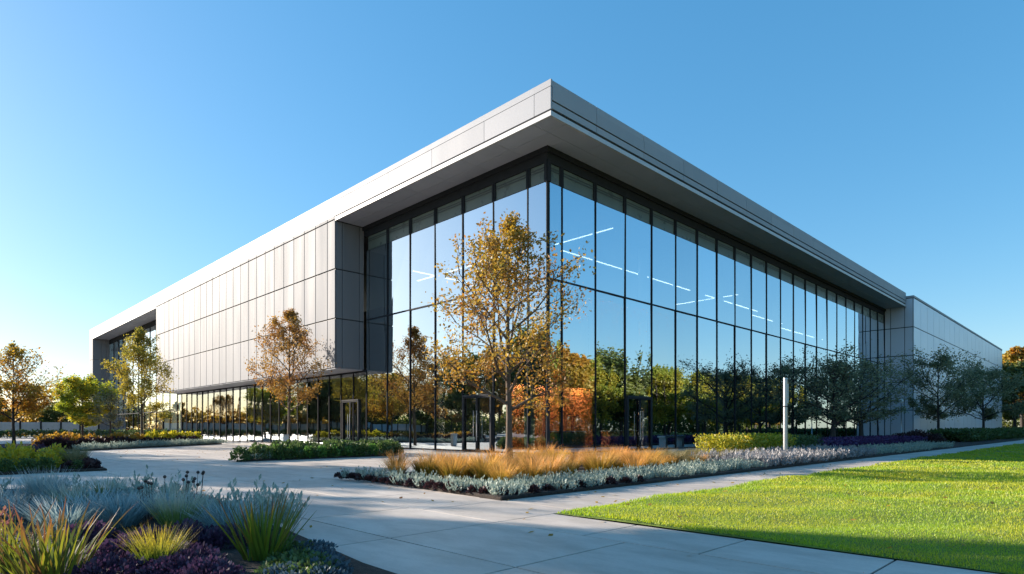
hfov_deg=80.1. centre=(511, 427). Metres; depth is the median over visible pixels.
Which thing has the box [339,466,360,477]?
silver plant
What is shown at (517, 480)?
silver plant
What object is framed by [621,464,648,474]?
silver plant
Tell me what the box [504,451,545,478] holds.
amber grass
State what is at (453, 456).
amber grass
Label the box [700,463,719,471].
silver plant
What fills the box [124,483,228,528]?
plume grass
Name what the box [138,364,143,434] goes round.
window
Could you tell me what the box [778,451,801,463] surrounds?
lilac plant
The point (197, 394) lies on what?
window
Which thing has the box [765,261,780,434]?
window
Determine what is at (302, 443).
green shrub
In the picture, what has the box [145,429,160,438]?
yellow shrub
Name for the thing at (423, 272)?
window
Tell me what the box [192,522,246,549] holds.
purple plant
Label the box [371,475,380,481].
dark edging
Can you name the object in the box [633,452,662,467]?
amber grass
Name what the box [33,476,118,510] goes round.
plume grass
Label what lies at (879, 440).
flower bed
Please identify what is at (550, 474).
silver plant
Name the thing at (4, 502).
blue fescue
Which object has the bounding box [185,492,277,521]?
blue fescue
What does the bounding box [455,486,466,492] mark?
dark edging
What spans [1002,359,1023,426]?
park tree
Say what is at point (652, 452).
amber grass
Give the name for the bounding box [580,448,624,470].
amber grass
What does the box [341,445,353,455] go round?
bright plant
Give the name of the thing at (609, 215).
window
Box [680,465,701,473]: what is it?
silver plant
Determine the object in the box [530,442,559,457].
amber grass
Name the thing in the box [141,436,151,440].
dark shrub
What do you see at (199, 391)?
window
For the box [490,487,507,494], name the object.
dark edging
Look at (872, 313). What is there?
window
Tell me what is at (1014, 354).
park tree
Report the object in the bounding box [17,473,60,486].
plume grass
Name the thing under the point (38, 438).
orange shrub
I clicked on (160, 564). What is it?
purple plant
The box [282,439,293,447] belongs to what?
green shrub
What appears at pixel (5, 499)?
blue fescue
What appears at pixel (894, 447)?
silver plant
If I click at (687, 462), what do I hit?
silver plant
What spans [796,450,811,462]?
lilac plant
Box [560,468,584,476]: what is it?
silver plant
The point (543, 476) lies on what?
silver plant
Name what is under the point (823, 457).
lilac plant
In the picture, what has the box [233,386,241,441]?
window
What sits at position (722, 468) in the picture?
silver plant
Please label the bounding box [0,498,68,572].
sword plant
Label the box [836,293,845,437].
window
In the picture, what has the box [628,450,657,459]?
amber grass
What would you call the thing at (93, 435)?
orange shrub
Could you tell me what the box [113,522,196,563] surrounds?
yellow tuft
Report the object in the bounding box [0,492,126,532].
blue fescue
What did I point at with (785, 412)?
bollard light
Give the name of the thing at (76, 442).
dark shrub
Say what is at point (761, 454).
lilac plant
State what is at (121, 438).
dark shrub
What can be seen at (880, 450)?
silver plant
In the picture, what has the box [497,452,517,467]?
amber grass
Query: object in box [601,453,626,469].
amber grass
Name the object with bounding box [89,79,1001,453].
office building
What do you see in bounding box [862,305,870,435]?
window
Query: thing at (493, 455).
amber grass
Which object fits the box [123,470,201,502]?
silver plant
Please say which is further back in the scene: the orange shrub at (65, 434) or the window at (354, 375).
the window at (354, 375)
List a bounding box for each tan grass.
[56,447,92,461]
[62,445,96,459]
[658,446,678,454]
[661,451,679,462]
[664,452,684,462]
[681,448,694,459]
[683,452,700,463]
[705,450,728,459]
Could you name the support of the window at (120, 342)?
in the office building
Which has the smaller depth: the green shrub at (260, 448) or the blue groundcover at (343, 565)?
the blue groundcover at (343, 565)
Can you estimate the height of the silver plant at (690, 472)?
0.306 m
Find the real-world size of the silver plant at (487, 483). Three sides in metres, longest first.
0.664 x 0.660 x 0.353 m
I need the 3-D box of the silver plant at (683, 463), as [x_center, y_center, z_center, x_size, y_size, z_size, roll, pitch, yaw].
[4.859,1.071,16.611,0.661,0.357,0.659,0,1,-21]
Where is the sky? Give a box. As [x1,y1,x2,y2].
[0,0,1023,421]
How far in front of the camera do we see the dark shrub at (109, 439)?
37.91 m
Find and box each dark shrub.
[35,437,59,446]
[48,435,73,448]
[59,461,80,468]
[66,440,80,448]
[77,436,96,444]
[77,459,102,468]
[89,436,107,444]
[92,458,101,465]
[100,436,118,444]
[110,435,128,442]
[120,436,136,442]
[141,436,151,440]
[173,435,187,439]
[892,429,946,442]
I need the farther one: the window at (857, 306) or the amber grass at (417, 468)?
the window at (857, 306)
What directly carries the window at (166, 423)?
in the office building
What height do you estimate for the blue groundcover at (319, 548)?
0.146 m
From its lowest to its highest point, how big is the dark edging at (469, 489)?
0.199 m
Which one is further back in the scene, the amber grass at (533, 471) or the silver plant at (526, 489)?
the amber grass at (533, 471)
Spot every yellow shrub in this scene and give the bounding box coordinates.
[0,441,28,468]
[12,445,42,466]
[34,447,62,467]
[41,443,67,458]
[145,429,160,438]
[159,430,175,438]
[178,430,190,437]
[194,431,202,438]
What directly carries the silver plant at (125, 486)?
on the planting bed at (251, 566)
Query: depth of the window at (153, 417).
75.60 m
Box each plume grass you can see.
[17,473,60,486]
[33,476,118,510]
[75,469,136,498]
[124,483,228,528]
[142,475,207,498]
[243,482,305,522]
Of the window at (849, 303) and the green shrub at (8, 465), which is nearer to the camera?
the green shrub at (8, 465)
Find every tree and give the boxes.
[0,340,68,443]
[0,397,15,435]
[36,399,70,421]
[44,373,123,435]
[87,389,136,435]
[100,326,178,433]
[244,308,336,439]
[421,210,595,458]
[765,337,896,436]
[800,352,927,435]
[877,344,1000,428]
[939,352,1023,427]
[1002,345,1023,426]
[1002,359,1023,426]
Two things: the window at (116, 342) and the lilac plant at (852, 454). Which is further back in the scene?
the window at (116, 342)
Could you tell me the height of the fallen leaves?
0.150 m
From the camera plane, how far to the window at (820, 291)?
54.42 m
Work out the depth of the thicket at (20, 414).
96.31 m
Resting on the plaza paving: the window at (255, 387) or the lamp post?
the lamp post
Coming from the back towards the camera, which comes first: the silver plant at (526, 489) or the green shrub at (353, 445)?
the green shrub at (353, 445)
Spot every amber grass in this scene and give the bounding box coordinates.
[375,457,414,475]
[380,448,413,467]
[406,454,426,472]
[412,450,450,478]
[420,449,454,475]
[425,454,472,479]
[435,451,468,466]
[438,451,492,479]
[455,449,510,481]
[457,455,480,476]
[476,445,510,461]
[480,459,525,480]
[483,456,516,468]
[494,458,512,473]
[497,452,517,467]
[499,450,558,479]
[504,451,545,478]
[506,454,523,472]
[510,447,539,457]
[511,446,546,456]
[518,452,549,465]
[520,452,567,475]
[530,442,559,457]
[535,446,570,461]
[539,451,574,464]
[543,448,572,455]
[551,457,582,475]
[557,453,590,469]
[565,448,585,458]
[575,453,607,471]
[576,446,600,456]
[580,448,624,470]
[595,445,628,459]
[601,443,642,468]
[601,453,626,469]
[612,447,645,466]
[619,456,649,468]
[624,448,656,456]
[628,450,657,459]
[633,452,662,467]
[634,447,666,462]
[650,455,671,465]
[658,454,677,465]
[688,452,710,463]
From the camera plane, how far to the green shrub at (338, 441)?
26.73 m
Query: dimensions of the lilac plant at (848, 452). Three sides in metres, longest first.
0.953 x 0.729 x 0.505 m
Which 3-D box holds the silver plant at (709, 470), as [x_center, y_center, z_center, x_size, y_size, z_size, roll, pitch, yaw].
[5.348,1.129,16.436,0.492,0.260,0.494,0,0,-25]
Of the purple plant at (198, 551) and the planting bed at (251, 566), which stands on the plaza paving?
the planting bed at (251, 566)
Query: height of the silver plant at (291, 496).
0.559 m
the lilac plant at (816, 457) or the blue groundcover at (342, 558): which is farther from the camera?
the lilac plant at (816, 457)
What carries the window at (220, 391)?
in the office building
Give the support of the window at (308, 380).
in the office building
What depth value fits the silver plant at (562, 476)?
12.82 m
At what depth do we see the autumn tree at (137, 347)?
45.82 m
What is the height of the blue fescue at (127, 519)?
0.476 m
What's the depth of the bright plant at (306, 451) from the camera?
25.05 m
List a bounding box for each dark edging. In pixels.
[344,472,358,478]
[353,472,368,480]
[362,474,375,480]
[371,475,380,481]
[378,477,387,482]
[385,475,395,484]
[394,479,405,484]
[402,478,416,487]
[417,480,425,486]
[423,479,434,488]
[432,481,443,489]
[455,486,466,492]
[465,484,478,492]
[478,485,491,493]
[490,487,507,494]
[507,487,518,494]
[525,483,540,492]
[540,484,556,490]
[575,479,589,487]
[603,475,618,484]
[619,476,632,482]
[632,474,646,481]
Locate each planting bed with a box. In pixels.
[0,443,221,451]
[0,467,106,474]
[0,488,396,573]
[236,453,398,461]
[352,439,1020,500]
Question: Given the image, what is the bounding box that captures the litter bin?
[280,435,288,440]
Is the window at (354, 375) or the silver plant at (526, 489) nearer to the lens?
the silver plant at (526, 489)
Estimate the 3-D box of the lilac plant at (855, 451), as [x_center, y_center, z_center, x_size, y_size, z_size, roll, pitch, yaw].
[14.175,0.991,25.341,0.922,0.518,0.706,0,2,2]
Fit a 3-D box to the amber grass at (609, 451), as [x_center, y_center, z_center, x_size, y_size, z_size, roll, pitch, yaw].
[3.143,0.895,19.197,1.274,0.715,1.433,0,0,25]
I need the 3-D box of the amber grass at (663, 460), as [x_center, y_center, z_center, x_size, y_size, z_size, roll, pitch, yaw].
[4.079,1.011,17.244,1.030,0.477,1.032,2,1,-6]
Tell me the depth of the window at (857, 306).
61.87 m
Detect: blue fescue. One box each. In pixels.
[0,478,62,507]
[0,488,36,512]
[0,492,62,520]
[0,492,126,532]
[30,486,138,523]
[48,481,149,508]
[66,489,167,527]
[99,489,159,514]
[126,488,220,518]
[151,488,231,518]
[181,493,286,528]
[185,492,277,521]
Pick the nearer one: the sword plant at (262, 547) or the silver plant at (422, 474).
the sword plant at (262, 547)
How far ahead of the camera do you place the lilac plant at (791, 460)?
19.88 m
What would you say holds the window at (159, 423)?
in the office building
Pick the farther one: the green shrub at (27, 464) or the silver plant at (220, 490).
the green shrub at (27, 464)
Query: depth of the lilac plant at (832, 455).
22.93 m
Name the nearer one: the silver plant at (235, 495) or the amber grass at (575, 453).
the silver plant at (235, 495)
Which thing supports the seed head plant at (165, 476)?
on the planting bed at (251, 566)
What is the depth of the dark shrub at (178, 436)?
44.70 m
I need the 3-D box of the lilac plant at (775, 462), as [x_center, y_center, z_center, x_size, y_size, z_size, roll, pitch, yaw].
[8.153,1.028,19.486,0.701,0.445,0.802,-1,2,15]
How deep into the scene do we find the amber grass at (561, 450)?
20.23 m
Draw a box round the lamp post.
[899,399,903,435]
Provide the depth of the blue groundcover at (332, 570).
4.96 m
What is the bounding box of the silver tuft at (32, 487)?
[9,465,82,510]
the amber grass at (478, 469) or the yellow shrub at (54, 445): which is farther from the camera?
the yellow shrub at (54, 445)
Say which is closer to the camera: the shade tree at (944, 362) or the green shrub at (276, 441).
the green shrub at (276, 441)
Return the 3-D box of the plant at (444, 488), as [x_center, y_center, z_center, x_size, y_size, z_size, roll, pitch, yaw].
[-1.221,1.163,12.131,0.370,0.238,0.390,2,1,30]
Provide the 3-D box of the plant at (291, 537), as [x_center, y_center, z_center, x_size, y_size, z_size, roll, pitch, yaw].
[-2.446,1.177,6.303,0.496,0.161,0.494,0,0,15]
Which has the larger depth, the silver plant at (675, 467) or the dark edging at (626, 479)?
the silver plant at (675, 467)
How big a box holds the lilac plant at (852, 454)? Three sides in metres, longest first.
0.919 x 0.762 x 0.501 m
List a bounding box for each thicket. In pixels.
[1,406,86,435]
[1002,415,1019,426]
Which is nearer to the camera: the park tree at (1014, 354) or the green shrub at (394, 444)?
the green shrub at (394, 444)
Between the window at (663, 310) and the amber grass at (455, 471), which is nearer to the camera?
the amber grass at (455, 471)
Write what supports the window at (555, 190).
in the office building
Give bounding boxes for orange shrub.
[31,433,54,445]
[45,431,62,438]
[61,431,77,441]
[68,432,87,440]
[85,433,96,439]
[108,432,122,437]
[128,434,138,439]
[133,432,145,438]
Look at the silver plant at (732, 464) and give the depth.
17.75 m
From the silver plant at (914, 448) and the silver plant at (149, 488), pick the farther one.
the silver plant at (914, 448)
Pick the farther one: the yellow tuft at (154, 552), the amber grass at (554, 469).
the amber grass at (554, 469)
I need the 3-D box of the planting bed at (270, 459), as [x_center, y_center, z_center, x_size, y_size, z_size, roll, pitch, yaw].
[-8.383,1.290,27.526,9.274,0.120,3.697,0,0,-45]
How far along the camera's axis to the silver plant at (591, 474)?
13.72 m
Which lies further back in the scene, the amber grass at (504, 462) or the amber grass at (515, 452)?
the amber grass at (515, 452)
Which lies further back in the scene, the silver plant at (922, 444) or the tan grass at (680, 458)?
the silver plant at (922, 444)
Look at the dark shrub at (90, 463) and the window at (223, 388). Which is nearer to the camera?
the dark shrub at (90, 463)
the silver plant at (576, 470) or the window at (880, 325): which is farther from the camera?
the window at (880, 325)
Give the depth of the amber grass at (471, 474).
15.22 m
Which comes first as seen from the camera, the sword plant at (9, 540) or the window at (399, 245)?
the sword plant at (9, 540)
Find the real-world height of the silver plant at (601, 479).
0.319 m
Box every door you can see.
[341,399,359,440]
[462,394,491,451]
[626,395,652,450]
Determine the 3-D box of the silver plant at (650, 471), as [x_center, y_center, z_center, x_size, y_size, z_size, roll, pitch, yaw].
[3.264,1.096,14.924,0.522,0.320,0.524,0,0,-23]
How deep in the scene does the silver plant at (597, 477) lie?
13.24 m
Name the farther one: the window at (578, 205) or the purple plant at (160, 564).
the window at (578, 205)
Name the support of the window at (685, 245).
in the office building
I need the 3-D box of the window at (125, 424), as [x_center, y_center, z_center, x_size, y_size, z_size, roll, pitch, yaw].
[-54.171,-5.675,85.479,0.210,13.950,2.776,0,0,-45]
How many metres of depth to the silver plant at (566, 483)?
12.20 m
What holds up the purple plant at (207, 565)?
on the planting bed at (251, 566)
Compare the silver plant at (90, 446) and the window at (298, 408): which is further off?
the window at (298, 408)
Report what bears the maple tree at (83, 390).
on the plaza paving
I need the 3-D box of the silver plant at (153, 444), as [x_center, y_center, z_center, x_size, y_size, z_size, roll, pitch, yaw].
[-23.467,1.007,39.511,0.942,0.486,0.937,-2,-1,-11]
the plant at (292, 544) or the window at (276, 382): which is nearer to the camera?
the plant at (292, 544)
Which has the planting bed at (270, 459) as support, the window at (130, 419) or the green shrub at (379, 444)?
the green shrub at (379, 444)
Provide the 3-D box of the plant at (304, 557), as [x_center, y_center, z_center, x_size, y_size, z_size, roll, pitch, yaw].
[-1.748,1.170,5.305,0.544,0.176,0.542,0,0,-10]
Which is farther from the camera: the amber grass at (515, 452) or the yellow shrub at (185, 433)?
the yellow shrub at (185, 433)
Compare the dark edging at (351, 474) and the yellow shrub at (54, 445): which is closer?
the dark edging at (351, 474)
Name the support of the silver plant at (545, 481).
on the planting bed at (957, 444)
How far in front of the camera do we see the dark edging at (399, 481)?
13.27 m
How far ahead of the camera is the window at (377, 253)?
39.28 m
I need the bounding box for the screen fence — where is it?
[0,421,99,437]
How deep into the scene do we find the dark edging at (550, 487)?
11.92 m
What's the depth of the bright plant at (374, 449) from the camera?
27.23 m
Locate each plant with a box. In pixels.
[0,475,14,493]
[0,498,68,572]
[0,498,148,573]
[33,471,99,499]
[51,518,121,544]
[63,549,156,573]
[72,444,87,449]
[78,442,96,448]
[81,441,99,448]
[84,534,154,560]
[105,524,182,552]
[106,440,123,447]
[108,464,179,504]
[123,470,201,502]
[133,439,151,446]
[134,555,203,573]
[137,470,204,522]
[146,439,156,445]
[147,486,233,521]
[147,544,230,573]
[159,518,226,544]
[162,540,219,556]
[166,553,245,573]
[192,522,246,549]
[200,474,285,512]
[203,491,316,560]
[231,483,309,528]
[246,534,294,548]
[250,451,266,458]
[252,559,294,573]
[260,547,322,567]
[269,444,283,457]
[274,559,334,573]
[275,539,314,553]
[283,551,340,568]
[284,446,298,457]
[303,445,314,457]
[314,445,327,457]
[328,444,340,455]
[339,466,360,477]
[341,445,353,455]
[359,467,384,478]
[367,443,378,454]
[375,465,405,476]
[375,469,399,478]
[388,468,415,480]
[390,472,418,483]
[412,475,434,486]
[413,469,436,480]
[431,473,455,481]
[434,475,456,483]
[442,481,456,490]
[443,475,475,490]
[450,475,475,488]
[467,475,498,490]
[471,477,504,491]
[486,478,522,494]
[494,478,532,492]
[496,475,529,488]
[511,471,539,483]
[512,474,543,491]
[521,470,551,484]
[530,476,555,488]
[534,473,559,483]
[541,469,556,480]
[544,472,570,484]
[551,477,577,490]
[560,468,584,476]
[567,472,595,486]
[579,470,603,479]
[580,472,607,482]
[580,473,606,485]
[593,467,622,477]
[601,472,621,481]
[616,471,636,480]
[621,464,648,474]
[623,466,654,478]
[626,469,645,479]
[639,467,659,476]
[647,462,669,470]
[653,464,681,475]
[654,466,682,477]
[675,464,694,474]
[677,458,698,467]
[678,465,697,473]
[680,460,703,470]
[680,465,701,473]
[686,459,709,468]
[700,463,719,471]
[701,466,716,472]
[702,453,721,460]
[706,462,727,471]
[713,460,729,470]
[718,459,738,469]
[722,452,744,459]
[724,449,743,457]
[736,461,749,468]
[737,460,751,467]
[739,453,762,461]
[740,458,760,467]
[746,450,775,460]
[746,451,776,466]
[754,459,768,466]
[766,451,790,464]
[766,452,778,465]
[771,448,796,464]
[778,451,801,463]
[787,452,810,463]
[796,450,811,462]
[807,450,825,460]
[814,450,829,460]
[820,451,835,459]
[826,448,846,458]
[833,447,853,457]
[836,447,856,456]
[840,446,862,456]
[843,445,863,454]
[857,448,872,455]
[862,446,876,455]
[863,444,878,453]
[875,445,884,454]
[882,443,901,451]
[889,445,902,452]
[893,445,913,451]
[901,443,918,450]
[917,441,934,449]
[939,441,952,447]
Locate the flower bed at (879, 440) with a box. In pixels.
[803,435,927,447]
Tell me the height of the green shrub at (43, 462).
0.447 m
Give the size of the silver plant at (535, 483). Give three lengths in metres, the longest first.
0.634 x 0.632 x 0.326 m
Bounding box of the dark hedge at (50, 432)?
[0,428,139,437]
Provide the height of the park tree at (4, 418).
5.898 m
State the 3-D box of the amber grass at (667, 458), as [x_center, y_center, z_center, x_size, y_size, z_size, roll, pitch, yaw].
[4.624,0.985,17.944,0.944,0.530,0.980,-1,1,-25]
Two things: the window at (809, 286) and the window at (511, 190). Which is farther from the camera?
the window at (809, 286)
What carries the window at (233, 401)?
in the office building
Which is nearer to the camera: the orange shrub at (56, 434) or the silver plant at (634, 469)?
the silver plant at (634, 469)
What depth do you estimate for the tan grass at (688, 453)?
22.58 m
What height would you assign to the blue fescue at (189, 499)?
0.401 m
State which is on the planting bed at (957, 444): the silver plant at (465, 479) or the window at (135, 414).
the silver plant at (465, 479)
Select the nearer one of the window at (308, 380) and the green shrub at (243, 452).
the green shrub at (243, 452)
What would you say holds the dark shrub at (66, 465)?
on the planting bed at (64, 470)
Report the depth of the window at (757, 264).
45.20 m
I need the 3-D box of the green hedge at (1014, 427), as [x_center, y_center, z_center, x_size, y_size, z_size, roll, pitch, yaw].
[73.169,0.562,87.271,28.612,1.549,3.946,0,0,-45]
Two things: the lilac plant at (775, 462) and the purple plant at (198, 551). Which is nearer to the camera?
the purple plant at (198, 551)
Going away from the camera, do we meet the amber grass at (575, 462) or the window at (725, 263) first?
the amber grass at (575, 462)
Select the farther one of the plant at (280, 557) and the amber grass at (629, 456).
the amber grass at (629, 456)
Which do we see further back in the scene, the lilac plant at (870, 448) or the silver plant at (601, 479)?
the lilac plant at (870, 448)
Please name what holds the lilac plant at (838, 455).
on the planting bed at (957, 444)
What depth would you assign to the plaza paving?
8.08 m
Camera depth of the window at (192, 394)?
65.25 m
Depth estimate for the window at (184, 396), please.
66.89 m
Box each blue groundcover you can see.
[254,561,312,573]
[276,569,311,573]
[290,538,338,551]
[294,564,351,573]
[298,551,346,562]
[302,555,353,573]
[306,545,341,557]
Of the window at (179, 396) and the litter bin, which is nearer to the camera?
the litter bin
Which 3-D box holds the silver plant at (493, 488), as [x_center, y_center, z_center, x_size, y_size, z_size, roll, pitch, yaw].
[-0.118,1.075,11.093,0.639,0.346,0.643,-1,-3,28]
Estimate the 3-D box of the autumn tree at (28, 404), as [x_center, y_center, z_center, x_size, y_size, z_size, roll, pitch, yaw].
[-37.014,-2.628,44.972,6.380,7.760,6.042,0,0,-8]
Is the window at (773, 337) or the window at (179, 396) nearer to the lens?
the window at (773, 337)
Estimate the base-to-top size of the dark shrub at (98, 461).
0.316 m
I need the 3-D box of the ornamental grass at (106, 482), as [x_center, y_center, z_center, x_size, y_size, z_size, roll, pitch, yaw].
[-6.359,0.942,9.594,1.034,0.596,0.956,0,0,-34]
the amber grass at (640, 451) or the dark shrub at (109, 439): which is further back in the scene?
the dark shrub at (109, 439)
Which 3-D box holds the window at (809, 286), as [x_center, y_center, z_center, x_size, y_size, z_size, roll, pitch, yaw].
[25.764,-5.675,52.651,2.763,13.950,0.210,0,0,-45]
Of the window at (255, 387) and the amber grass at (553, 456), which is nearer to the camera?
the amber grass at (553, 456)
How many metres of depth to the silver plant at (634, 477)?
13.86 m
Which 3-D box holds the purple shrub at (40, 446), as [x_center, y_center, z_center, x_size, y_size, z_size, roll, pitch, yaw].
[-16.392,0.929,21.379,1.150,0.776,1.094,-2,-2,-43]
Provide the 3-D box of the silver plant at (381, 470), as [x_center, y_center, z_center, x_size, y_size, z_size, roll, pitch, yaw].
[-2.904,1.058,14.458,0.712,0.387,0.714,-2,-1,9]
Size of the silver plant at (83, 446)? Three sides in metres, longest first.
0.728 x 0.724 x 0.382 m
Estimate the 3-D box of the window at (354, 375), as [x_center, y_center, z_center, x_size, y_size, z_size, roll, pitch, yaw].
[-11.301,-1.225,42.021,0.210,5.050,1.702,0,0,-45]
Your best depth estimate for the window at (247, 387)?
54.50 m
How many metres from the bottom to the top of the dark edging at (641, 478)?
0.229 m
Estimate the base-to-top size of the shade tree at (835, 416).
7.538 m
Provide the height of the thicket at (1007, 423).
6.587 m
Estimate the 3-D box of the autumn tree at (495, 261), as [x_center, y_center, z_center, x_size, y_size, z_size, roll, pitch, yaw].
[-0.058,-2.948,20.077,5.980,8.399,6.143,0,0,-21]
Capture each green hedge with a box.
[788,433,823,446]
[927,427,1023,441]
[997,426,1023,437]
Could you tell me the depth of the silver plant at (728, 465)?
17.40 m
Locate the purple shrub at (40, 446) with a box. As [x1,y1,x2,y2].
[35,444,55,450]
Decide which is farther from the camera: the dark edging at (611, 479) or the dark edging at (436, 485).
the dark edging at (611, 479)
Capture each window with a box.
[109,342,113,433]
[114,340,117,434]
[118,338,122,431]
[123,336,127,432]
[128,335,132,430]
[133,335,138,432]
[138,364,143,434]
[144,327,149,433]
[150,324,156,431]
[156,335,162,434]
[163,393,169,432]
[170,394,176,431]
[177,394,181,432]
[182,393,187,432]
[187,392,193,432]
[192,392,198,434]
[197,391,203,438]
[208,390,215,438]
[214,389,221,438]
[220,388,227,439]
[226,387,234,440]
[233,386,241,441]
[240,386,248,441]
[247,385,256,441]
[254,384,264,442]
[262,383,272,442]
[271,382,280,442]
[291,379,299,440]
[299,378,309,442]
[308,377,320,442]
[318,375,331,439]
[329,374,342,438]
[341,372,355,441]
[353,371,366,439]
[366,227,388,440]
[387,217,411,448]
[410,207,436,449]
[435,195,464,450]
[463,182,495,452]
[494,168,530,453]
[528,159,550,452]
[544,159,561,452]
[559,166,594,453]
[593,182,624,451]
[623,195,651,450]
[650,208,675,449]
[674,219,696,448]
[695,229,716,446]
[715,238,734,443]
[733,246,751,435]
[750,254,766,434]
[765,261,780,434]
[779,267,793,434]
[792,273,805,434]
[804,279,816,437]
[815,284,826,437]
[826,288,836,436]
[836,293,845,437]
[845,297,854,436]
[854,301,862,436]
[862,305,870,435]
[869,309,877,435]
[877,312,883,435]
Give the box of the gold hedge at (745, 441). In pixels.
[693,432,797,452]
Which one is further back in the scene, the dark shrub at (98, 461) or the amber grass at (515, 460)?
the dark shrub at (98, 461)
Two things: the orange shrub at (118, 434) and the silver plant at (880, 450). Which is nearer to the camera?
the silver plant at (880, 450)
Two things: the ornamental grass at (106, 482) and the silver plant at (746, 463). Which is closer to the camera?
the ornamental grass at (106, 482)
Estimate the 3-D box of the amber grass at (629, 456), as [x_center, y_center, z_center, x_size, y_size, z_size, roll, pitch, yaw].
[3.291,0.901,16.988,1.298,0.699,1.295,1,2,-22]
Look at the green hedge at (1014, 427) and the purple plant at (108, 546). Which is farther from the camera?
the green hedge at (1014, 427)
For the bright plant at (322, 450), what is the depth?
25.47 m
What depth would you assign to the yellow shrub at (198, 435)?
48.42 m
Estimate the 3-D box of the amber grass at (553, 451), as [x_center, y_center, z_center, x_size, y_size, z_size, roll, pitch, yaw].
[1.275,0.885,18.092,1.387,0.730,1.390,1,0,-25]
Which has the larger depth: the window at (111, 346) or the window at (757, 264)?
the window at (111, 346)
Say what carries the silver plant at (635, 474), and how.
on the planting bed at (957, 444)
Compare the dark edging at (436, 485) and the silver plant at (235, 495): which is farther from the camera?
the dark edging at (436, 485)
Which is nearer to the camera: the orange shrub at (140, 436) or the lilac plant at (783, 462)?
the lilac plant at (783, 462)
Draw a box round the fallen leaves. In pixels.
[202,455,1023,554]
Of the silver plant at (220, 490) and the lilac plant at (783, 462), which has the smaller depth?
the silver plant at (220, 490)
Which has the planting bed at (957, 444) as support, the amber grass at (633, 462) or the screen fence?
the amber grass at (633, 462)
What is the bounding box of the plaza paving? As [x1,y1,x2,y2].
[0,436,1023,573]
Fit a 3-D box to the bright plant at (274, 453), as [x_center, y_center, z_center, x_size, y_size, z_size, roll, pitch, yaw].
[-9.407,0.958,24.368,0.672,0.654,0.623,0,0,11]
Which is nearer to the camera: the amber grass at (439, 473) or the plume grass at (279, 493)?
the plume grass at (279, 493)
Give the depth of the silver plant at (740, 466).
17.95 m
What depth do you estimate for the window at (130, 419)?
83.41 m
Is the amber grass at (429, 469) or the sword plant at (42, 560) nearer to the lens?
the sword plant at (42, 560)
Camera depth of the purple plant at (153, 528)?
6.08 m
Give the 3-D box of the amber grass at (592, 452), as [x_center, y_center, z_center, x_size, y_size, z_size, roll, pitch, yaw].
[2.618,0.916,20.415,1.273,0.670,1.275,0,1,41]
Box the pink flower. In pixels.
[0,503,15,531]
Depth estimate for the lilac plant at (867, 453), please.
26.32 m
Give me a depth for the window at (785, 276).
48.88 m
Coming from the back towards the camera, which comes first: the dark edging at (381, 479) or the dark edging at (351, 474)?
the dark edging at (351, 474)
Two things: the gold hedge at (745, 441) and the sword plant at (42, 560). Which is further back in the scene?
the gold hedge at (745, 441)
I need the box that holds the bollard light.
[783,378,787,449]
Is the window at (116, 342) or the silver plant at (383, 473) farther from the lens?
the window at (116, 342)
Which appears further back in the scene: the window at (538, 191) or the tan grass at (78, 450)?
the window at (538, 191)
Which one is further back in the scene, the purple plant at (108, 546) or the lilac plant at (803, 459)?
the lilac plant at (803, 459)
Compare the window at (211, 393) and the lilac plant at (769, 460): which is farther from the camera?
the window at (211, 393)
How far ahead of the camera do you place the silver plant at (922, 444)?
33.78 m
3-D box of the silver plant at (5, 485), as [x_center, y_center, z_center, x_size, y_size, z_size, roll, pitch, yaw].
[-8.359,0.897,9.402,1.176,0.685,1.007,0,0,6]
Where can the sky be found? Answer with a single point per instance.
(144, 144)
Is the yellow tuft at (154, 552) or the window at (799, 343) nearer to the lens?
the yellow tuft at (154, 552)
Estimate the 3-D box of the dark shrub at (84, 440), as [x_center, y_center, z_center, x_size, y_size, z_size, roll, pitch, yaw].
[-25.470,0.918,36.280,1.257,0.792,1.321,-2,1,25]
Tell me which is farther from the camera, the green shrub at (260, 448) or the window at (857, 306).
the window at (857, 306)
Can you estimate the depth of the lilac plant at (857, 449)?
25.56 m
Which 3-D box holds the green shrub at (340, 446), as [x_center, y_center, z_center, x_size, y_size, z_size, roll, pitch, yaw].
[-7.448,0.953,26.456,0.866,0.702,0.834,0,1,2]
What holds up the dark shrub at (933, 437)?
on the planting bed at (957, 444)
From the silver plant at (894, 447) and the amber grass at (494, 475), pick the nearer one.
the amber grass at (494, 475)
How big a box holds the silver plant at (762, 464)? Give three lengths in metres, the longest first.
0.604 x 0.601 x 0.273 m
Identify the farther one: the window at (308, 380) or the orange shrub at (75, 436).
the window at (308, 380)
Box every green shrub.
[0,457,16,472]
[17,456,39,470]
[34,456,56,469]
[68,459,84,468]
[228,445,251,461]
[247,442,268,459]
[268,442,291,459]
[269,439,285,448]
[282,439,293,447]
[285,443,303,459]
[290,440,306,448]
[304,445,318,456]
[320,443,337,456]
[322,440,334,455]
[332,438,349,453]
[335,442,349,455]
[347,441,366,456]
[360,443,370,455]
[366,440,377,443]
[375,439,393,455]
[389,440,401,453]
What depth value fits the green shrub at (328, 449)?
25.79 m
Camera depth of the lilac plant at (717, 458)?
20.35 m
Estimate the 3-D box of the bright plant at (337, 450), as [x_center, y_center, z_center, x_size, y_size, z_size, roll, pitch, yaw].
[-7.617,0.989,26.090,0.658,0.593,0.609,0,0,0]

